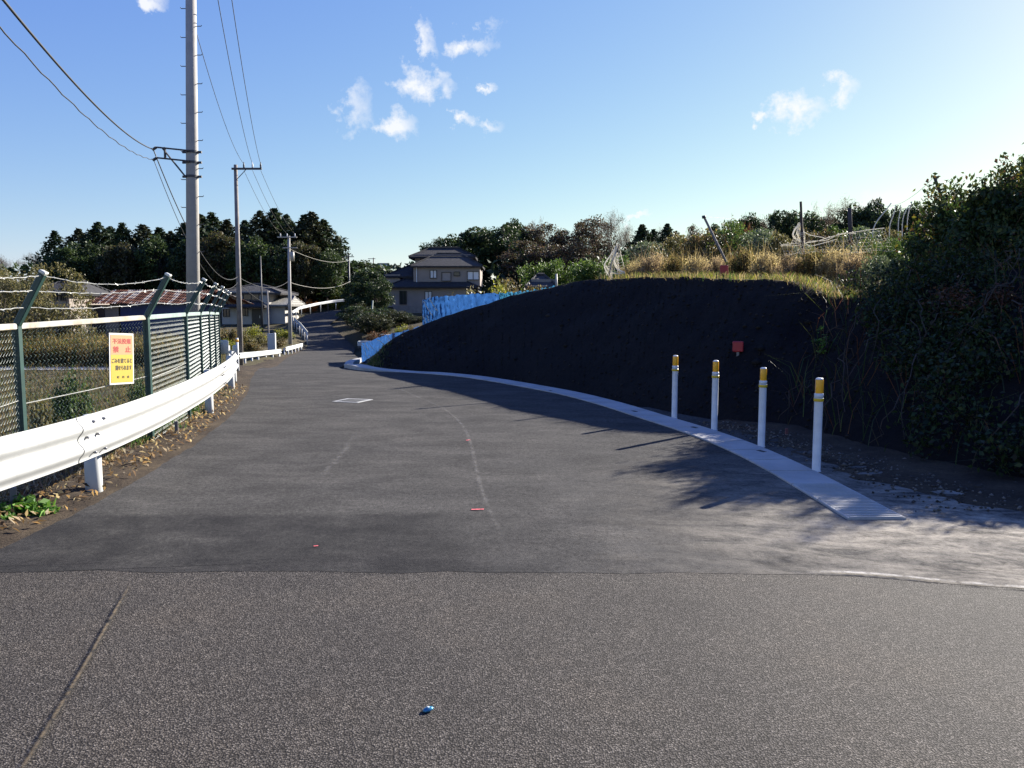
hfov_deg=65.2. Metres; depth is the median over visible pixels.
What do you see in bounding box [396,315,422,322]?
dark bush
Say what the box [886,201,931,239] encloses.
broadleaf tree
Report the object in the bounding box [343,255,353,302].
utility pole
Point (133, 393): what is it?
field weed
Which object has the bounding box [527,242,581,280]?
broadleaf tree
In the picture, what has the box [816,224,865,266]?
green bush
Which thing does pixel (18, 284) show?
olive shrub
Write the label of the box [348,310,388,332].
dark bush
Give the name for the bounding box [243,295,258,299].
window
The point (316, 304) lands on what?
guardrail
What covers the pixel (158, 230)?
cedar tree
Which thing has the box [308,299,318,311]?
autumn shrub
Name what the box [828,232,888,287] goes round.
dry bush
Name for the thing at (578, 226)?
broadleaf tree
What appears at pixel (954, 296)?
reddish shrub
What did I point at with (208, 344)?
chain link fence
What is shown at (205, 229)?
cedar tree
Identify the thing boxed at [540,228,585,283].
broadleaf tree
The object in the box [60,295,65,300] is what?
window
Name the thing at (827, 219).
bare tree
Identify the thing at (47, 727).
road seam
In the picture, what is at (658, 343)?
bank grass
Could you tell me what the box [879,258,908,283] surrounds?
grey green bush
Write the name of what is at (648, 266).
dry bush
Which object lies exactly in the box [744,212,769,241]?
bare tree
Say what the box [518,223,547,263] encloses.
broadleaf tree
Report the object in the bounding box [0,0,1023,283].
sky
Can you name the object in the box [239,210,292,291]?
cedar tree
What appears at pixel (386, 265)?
house
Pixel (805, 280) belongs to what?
dry grass
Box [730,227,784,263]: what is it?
green bush
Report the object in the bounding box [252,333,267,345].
round shrub
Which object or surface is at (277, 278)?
broadleaf tree
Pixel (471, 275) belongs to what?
window
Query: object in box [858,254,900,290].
grey green bush
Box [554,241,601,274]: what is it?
broadleaf tree
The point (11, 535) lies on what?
verge
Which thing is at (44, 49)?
overhead wire
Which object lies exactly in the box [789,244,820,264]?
grey green bush
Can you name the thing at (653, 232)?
conifer tree
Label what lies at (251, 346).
round shrub
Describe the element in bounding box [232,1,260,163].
overhead wire
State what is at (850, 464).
gravel
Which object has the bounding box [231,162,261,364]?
utility pole
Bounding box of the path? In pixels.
[0,367,108,369]
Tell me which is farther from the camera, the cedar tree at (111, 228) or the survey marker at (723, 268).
the cedar tree at (111, 228)
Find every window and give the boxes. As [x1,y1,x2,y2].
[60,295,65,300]
[223,309,229,316]
[242,308,247,315]
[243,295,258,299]
[399,291,406,303]
[425,291,431,299]
[430,270,436,277]
[441,272,450,280]
[467,271,478,279]
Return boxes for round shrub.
[220,326,244,344]
[223,337,235,349]
[243,324,266,341]
[243,331,257,344]
[243,342,263,350]
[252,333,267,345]
[263,338,288,347]
[274,328,294,339]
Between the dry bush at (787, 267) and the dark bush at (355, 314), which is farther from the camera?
the dark bush at (355, 314)
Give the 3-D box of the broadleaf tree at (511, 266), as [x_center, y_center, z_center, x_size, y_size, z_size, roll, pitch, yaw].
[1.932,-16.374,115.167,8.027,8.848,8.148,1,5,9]
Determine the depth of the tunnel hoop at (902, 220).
21.28 m
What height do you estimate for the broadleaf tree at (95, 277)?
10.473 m
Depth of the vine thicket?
9.51 m
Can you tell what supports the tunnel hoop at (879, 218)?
on the embankment
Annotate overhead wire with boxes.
[0,26,153,159]
[2,0,153,149]
[154,151,236,279]
[154,161,232,288]
[197,35,243,163]
[218,0,251,161]
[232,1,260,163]
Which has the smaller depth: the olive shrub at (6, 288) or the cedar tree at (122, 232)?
the olive shrub at (6, 288)
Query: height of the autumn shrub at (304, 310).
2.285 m
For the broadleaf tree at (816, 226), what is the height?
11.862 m
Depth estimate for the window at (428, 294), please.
98.35 m
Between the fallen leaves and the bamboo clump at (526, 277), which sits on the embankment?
the bamboo clump at (526, 277)
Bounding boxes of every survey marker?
[720,265,727,275]
[732,341,743,355]
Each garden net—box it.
[604,244,624,278]
[781,201,895,255]
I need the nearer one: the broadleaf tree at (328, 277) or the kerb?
the kerb
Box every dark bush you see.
[335,305,364,324]
[336,303,374,323]
[340,296,370,310]
[345,308,379,327]
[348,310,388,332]
[352,312,395,334]
[370,308,396,321]
[380,309,408,325]
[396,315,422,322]
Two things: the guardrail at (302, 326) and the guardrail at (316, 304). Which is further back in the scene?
the guardrail at (316, 304)
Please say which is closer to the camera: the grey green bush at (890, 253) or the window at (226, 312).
the grey green bush at (890, 253)
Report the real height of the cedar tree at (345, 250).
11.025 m
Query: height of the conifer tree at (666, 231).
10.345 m
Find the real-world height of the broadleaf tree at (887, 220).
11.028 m
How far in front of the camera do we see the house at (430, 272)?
99.12 m
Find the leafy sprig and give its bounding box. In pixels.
[811,326,828,353]
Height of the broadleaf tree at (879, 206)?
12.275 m
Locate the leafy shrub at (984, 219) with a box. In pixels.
[896,170,1023,271]
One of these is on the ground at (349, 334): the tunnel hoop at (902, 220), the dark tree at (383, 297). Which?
the dark tree at (383, 297)
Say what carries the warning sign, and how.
attached to the chain link fence
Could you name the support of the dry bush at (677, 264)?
on the embankment
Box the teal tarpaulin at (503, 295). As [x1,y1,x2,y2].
[499,285,554,298]
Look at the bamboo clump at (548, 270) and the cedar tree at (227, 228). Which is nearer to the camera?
the bamboo clump at (548, 270)
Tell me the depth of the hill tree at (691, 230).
115.95 m
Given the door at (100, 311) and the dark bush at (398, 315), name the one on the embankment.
the dark bush at (398, 315)
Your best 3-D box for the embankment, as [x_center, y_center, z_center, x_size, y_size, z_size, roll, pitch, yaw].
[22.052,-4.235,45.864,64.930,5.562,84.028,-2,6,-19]
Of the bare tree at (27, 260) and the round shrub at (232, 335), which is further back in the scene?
the bare tree at (27, 260)
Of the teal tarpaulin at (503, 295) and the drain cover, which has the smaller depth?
the drain cover
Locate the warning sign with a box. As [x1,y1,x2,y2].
[109,333,133,384]
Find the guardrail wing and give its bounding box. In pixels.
[221,340,237,360]
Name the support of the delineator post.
on the verge
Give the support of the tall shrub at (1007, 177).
on the embankment
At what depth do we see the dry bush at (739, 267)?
17.87 m
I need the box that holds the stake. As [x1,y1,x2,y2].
[847,208,852,259]
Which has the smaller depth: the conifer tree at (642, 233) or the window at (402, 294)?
the window at (402, 294)
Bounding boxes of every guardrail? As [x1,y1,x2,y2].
[0,351,238,491]
[239,349,281,362]
[283,343,302,354]
[292,299,344,318]
[292,317,308,344]
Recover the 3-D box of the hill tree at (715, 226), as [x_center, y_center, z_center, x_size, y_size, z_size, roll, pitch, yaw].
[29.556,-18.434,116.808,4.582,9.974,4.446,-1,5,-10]
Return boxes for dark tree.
[340,282,369,305]
[348,268,385,303]
[363,277,394,308]
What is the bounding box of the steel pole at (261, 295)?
[260,256,263,331]
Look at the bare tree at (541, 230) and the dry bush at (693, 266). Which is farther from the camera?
the bare tree at (541, 230)
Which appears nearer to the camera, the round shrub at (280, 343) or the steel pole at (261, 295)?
the round shrub at (280, 343)
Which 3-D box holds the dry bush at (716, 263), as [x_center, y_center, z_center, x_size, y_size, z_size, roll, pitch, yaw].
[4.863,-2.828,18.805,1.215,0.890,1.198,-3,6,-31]
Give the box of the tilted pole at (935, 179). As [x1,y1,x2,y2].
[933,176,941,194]
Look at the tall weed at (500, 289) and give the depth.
35.70 m
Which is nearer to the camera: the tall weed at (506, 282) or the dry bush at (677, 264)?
the dry bush at (677, 264)
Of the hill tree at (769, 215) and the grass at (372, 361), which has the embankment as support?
the grass at (372, 361)
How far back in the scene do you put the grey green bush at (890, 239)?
16.81 m
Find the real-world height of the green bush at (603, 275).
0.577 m
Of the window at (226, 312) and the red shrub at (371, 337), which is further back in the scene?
the window at (226, 312)
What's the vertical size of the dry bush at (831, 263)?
1.124 m
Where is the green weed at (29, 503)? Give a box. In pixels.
[0,493,60,520]
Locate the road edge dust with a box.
[839,571,1023,586]
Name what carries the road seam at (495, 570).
on the road at (288, 465)
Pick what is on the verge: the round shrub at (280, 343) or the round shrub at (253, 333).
the round shrub at (253, 333)
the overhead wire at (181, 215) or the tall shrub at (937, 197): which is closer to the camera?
the tall shrub at (937, 197)
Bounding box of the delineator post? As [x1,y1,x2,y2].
[236,338,238,369]
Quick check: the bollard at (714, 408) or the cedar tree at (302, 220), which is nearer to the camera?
the bollard at (714, 408)
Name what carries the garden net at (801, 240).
on the embankment
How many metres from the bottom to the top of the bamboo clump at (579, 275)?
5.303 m
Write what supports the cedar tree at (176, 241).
on the ground at (349, 334)
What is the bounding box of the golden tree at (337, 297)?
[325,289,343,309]
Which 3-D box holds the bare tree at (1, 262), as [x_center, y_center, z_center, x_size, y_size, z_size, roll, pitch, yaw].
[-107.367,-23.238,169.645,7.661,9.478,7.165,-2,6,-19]
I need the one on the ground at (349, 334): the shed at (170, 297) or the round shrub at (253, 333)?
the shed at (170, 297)
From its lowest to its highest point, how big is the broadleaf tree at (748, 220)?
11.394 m
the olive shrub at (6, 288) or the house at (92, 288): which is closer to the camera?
the olive shrub at (6, 288)
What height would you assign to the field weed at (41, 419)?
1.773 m
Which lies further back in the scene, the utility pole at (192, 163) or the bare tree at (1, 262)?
the bare tree at (1, 262)
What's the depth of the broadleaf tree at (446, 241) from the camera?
127.37 m
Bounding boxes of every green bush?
[597,270,618,278]
[625,240,668,269]
[648,231,707,266]
[678,228,738,268]
[702,219,763,271]
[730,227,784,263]
[756,229,798,264]
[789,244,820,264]
[790,227,841,259]
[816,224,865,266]
[836,226,883,262]
[845,234,887,280]
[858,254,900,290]
[868,238,908,283]
[877,226,903,246]
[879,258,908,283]
[883,232,911,260]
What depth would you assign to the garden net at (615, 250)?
20.79 m
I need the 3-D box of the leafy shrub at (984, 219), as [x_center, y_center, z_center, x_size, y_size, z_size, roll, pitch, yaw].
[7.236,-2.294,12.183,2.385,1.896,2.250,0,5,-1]
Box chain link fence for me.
[0,269,230,446]
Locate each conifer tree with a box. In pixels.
[617,224,658,269]
[647,229,658,248]
[656,223,676,257]
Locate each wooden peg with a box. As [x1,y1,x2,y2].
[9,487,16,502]
[174,421,178,432]
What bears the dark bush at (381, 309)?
on the embankment
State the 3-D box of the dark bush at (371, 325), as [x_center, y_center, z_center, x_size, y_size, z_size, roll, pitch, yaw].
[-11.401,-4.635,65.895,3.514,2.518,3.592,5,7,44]
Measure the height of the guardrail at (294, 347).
1.283 m
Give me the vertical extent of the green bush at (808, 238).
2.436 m
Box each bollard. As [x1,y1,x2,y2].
[671,355,678,418]
[711,360,718,430]
[758,367,766,447]
[812,378,823,471]
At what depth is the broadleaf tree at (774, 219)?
98.03 m
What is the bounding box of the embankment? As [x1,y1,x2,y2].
[362,268,1023,477]
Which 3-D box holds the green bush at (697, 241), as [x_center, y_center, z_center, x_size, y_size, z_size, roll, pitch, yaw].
[6.780,-4.080,27.789,1.968,2.560,1.871,5,7,43]
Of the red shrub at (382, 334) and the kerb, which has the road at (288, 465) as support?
the kerb
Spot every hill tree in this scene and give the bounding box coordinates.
[684,224,705,253]
[702,223,720,262]
[764,213,782,231]
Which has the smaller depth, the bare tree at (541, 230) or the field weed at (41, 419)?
the field weed at (41, 419)
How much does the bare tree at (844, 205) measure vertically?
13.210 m
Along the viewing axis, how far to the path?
35.23 m
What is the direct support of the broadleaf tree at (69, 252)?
on the ground at (349, 334)
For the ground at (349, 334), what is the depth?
45.03 m
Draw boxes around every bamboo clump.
[517,259,550,289]
[532,258,568,284]
[551,258,578,284]
[564,258,599,282]
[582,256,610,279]
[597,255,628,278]
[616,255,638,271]
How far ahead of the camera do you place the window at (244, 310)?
91.57 m
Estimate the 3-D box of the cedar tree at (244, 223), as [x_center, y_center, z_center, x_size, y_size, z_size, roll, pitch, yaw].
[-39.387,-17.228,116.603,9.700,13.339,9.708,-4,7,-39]
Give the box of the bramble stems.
[778,248,1023,468]
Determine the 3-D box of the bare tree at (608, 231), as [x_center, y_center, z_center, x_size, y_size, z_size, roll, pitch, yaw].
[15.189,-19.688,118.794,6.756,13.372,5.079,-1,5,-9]
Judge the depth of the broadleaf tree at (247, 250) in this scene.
103.49 m
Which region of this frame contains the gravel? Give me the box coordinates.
[699,421,1021,511]
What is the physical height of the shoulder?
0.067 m
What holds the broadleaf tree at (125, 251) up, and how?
on the ground at (349, 334)
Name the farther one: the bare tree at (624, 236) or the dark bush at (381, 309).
the bare tree at (624, 236)
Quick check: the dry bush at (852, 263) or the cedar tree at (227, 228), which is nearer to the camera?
the dry bush at (852, 263)
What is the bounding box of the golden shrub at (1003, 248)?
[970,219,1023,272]
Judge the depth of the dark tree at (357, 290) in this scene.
88.54 m
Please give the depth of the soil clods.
13.46 m
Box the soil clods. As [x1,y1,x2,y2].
[374,277,995,451]
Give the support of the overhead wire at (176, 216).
attached to the utility pole at (192, 163)
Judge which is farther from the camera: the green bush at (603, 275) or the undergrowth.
the undergrowth
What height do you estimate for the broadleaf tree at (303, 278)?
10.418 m
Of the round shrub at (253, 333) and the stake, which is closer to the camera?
the stake
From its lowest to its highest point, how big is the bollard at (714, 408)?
0.930 m
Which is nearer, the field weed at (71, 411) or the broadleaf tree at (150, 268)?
the field weed at (71, 411)
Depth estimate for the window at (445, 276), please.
99.15 m
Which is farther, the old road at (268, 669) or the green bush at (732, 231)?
the green bush at (732, 231)
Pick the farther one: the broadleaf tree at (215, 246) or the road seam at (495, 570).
the broadleaf tree at (215, 246)
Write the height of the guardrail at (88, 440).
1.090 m
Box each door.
[91,306,105,338]
[252,309,261,323]
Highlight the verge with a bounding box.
[0,348,306,548]
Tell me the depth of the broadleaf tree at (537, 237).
125.61 m
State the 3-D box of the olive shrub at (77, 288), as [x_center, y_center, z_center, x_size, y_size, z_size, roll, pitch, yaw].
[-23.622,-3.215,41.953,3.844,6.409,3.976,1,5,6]
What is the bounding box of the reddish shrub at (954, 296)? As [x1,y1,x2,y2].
[909,275,1023,318]
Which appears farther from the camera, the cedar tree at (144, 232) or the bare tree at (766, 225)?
the cedar tree at (144, 232)
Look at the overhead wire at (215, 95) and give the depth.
23.59 m
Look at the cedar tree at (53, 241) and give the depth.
115.87 m
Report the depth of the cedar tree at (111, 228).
118.10 m
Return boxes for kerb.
[344,357,905,519]
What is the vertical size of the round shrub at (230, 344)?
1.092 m
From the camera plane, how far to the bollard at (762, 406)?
9.21 m
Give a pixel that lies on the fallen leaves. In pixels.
(61, 492)
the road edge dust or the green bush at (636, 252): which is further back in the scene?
the green bush at (636, 252)
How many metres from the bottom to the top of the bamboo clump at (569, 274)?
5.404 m
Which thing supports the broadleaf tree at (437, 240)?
on the ground at (349, 334)
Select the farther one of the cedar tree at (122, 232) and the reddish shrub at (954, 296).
the cedar tree at (122, 232)
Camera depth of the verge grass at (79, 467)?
7.39 m
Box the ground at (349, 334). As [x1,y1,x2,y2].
[0,252,626,435]
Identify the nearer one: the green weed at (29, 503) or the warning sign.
the green weed at (29, 503)
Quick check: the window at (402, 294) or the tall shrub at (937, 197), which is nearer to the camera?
the tall shrub at (937, 197)
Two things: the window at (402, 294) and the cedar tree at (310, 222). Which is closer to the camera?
the window at (402, 294)
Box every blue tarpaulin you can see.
[361,326,418,363]
[422,293,499,324]
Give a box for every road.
[0,307,1023,587]
[0,570,1023,767]
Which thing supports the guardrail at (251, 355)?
on the verge
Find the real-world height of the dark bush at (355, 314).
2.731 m
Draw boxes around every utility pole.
[153,0,203,372]
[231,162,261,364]
[277,233,296,345]
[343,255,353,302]
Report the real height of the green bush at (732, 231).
3.168 m
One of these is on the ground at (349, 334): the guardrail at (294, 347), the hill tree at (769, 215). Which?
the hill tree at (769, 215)
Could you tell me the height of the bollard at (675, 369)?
0.930 m
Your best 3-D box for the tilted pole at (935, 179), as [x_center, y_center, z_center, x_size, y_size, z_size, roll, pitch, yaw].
[15.868,-6.801,29.493,0.764,1.712,0.107,0,5,0]
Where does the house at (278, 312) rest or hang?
on the ground at (349, 334)
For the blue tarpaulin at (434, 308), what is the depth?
29.71 m
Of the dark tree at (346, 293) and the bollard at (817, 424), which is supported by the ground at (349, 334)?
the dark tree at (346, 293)
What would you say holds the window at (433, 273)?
in the house at (430, 272)
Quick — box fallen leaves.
[0,384,246,531]
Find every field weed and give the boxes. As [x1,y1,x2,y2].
[28,386,62,428]
[47,361,99,423]
[119,365,145,403]
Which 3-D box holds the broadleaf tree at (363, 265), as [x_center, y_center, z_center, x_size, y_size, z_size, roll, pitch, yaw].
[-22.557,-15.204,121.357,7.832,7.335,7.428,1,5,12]
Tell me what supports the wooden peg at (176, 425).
on the verge
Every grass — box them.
[0,328,183,366]
[0,334,265,435]
[0,373,227,511]
[363,342,390,367]
[371,275,892,430]
[594,260,1018,299]
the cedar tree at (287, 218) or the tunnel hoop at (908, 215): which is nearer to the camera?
the tunnel hoop at (908, 215)
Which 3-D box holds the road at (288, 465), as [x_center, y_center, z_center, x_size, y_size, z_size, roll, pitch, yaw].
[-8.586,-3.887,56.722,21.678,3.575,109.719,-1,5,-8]
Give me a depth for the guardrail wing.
18.98 m
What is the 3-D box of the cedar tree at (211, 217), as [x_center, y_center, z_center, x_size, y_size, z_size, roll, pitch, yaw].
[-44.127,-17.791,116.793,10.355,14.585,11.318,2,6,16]
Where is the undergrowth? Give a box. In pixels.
[0,232,914,308]
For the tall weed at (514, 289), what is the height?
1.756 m
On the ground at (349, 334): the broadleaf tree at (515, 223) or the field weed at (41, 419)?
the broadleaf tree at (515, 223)
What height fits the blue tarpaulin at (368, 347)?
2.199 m
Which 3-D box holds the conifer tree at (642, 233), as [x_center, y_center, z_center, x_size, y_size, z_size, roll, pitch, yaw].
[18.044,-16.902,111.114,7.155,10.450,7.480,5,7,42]
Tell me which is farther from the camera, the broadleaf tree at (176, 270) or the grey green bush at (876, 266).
the broadleaf tree at (176, 270)
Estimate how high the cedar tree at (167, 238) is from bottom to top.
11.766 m
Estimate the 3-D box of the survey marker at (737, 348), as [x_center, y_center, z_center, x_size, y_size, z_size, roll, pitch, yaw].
[3.534,-0.461,12.521,0.163,0.413,0.082,2,6,17]
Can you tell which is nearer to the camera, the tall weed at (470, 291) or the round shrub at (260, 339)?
the tall weed at (470, 291)
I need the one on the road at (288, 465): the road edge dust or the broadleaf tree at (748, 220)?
the road edge dust
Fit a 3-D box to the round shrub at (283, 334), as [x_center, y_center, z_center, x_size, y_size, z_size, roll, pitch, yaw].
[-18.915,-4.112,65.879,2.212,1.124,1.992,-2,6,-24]
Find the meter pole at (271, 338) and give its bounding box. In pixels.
[267,291,275,355]
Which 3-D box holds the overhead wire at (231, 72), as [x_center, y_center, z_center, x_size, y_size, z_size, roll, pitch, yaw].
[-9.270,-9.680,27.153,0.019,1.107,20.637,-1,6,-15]
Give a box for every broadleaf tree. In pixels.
[40,241,101,282]
[68,239,120,288]
[94,242,145,290]
[131,233,174,289]
[166,239,220,289]
[199,231,250,289]
[221,235,274,286]
[254,239,305,289]
[285,240,323,302]
[308,247,347,310]
[345,260,384,282]
[419,236,448,250]
[437,233,472,251]
[453,226,500,285]
[471,223,524,284]
[497,240,548,288]
[499,218,534,280]
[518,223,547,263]
[526,222,566,262]
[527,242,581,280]
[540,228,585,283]
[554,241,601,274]
[565,221,606,257]
[574,214,621,265]
[734,212,764,235]
[766,210,799,257]
[785,210,825,257]
[828,202,882,242]
[861,197,888,241]
[876,205,901,240]
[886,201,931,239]
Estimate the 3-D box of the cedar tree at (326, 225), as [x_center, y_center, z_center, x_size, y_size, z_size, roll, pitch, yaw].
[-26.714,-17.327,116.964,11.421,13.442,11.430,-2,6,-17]
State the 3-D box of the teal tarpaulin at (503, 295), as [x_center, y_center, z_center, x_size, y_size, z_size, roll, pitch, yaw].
[0.444,-2.756,26.012,0.261,0.836,3.162,-4,7,-37]
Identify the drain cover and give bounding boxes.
[332,398,372,402]
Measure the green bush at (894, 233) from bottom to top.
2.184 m
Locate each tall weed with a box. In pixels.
[465,285,475,294]
[482,275,512,293]
[491,274,522,293]
[509,282,538,292]
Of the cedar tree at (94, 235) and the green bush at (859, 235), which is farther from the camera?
the cedar tree at (94, 235)
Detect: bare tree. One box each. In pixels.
[0,255,20,266]
[18,250,42,280]
[528,217,551,239]
[594,209,634,264]
[612,222,633,257]
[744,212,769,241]
[803,205,846,237]
[820,193,877,231]
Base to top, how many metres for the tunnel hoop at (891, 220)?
1.200 m
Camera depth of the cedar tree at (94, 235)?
113.86 m
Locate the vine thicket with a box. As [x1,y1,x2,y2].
[770,237,1023,478]
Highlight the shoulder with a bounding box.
[709,420,1023,511]
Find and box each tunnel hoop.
[872,203,891,235]
[889,205,895,237]
[902,205,909,239]
[907,201,911,232]
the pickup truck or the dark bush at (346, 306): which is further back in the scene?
the dark bush at (346, 306)
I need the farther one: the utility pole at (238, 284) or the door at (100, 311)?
the door at (100, 311)
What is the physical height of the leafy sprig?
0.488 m
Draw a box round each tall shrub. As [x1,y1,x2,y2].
[895,143,1023,262]
[979,152,1023,236]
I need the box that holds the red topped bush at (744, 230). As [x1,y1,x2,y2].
[736,215,752,245]
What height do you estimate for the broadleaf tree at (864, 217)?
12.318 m
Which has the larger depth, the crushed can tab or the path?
the path
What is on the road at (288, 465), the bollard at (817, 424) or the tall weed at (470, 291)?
the bollard at (817, 424)
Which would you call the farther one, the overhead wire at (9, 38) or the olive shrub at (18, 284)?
the olive shrub at (18, 284)
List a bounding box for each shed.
[84,290,252,339]
[524,273,554,289]
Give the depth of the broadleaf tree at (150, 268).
105.59 m
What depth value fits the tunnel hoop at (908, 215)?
21.46 m
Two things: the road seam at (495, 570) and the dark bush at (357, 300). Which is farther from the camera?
the dark bush at (357, 300)
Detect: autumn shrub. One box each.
[299,298,310,312]
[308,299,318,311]
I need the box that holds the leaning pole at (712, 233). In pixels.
[702,215,731,271]
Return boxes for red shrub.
[366,332,377,340]
[377,331,389,337]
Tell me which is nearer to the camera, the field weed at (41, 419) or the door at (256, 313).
the field weed at (41, 419)
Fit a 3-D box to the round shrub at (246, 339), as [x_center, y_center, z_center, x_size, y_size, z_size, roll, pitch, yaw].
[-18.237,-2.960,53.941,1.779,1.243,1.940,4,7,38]
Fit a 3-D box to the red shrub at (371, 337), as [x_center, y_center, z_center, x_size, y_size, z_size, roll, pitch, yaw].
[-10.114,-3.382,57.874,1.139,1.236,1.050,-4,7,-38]
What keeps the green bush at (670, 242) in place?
on the embankment
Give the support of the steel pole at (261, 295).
on the ground at (349, 334)
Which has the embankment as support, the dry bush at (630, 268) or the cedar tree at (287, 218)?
the dry bush at (630, 268)
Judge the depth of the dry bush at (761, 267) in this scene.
17.30 m
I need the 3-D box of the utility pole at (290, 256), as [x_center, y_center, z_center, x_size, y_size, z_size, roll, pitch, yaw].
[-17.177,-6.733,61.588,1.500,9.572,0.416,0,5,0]
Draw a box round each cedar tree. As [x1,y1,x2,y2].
[23,230,66,283]
[35,227,85,268]
[75,222,120,286]
[99,226,120,243]
[101,222,156,304]
[117,224,168,289]
[147,214,228,304]
[152,227,169,248]
[153,231,184,285]
[166,222,185,287]
[199,212,224,285]
[207,219,244,287]
[233,220,251,242]
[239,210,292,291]
[252,208,297,291]
[281,214,297,239]
[285,214,344,301]
[290,211,343,301]
[294,219,357,305]
[332,235,352,289]
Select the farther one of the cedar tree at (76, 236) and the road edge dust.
the cedar tree at (76, 236)
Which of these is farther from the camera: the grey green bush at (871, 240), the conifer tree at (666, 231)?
the conifer tree at (666, 231)
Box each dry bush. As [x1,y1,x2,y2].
[615,252,655,277]
[634,241,675,276]
[656,248,696,276]
[668,244,718,276]
[700,247,735,277]
[722,237,770,277]
[742,238,787,278]
[768,244,804,278]
[785,242,837,280]
[808,235,865,282]
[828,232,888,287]
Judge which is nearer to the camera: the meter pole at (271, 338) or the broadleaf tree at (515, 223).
the meter pole at (271, 338)
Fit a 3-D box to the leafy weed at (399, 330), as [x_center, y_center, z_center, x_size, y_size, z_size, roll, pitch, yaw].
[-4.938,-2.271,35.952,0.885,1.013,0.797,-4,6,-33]
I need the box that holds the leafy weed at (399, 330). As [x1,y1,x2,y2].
[393,323,407,332]
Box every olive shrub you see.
[0,265,57,334]
[0,266,33,341]
[18,262,98,341]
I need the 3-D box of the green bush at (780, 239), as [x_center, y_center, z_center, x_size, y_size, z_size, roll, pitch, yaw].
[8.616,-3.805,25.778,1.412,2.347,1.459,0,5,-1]
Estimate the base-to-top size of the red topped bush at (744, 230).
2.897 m
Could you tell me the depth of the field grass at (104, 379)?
26.74 m
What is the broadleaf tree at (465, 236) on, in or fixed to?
on the ground at (349, 334)
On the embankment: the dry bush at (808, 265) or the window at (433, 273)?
the dry bush at (808, 265)
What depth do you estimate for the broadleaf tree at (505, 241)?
120.58 m
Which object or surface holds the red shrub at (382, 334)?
on the embankment
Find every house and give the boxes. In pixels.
[26,279,110,334]
[222,283,306,323]
[379,263,395,272]
[382,247,484,312]
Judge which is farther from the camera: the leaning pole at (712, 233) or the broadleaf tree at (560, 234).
the broadleaf tree at (560, 234)
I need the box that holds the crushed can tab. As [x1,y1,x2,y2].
[422,706,432,712]
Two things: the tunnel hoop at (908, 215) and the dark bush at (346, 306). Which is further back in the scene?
the dark bush at (346, 306)
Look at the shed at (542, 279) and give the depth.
58.14 m
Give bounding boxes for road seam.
[30,594,125,755]
[231,569,710,571]
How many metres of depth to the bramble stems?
9.90 m

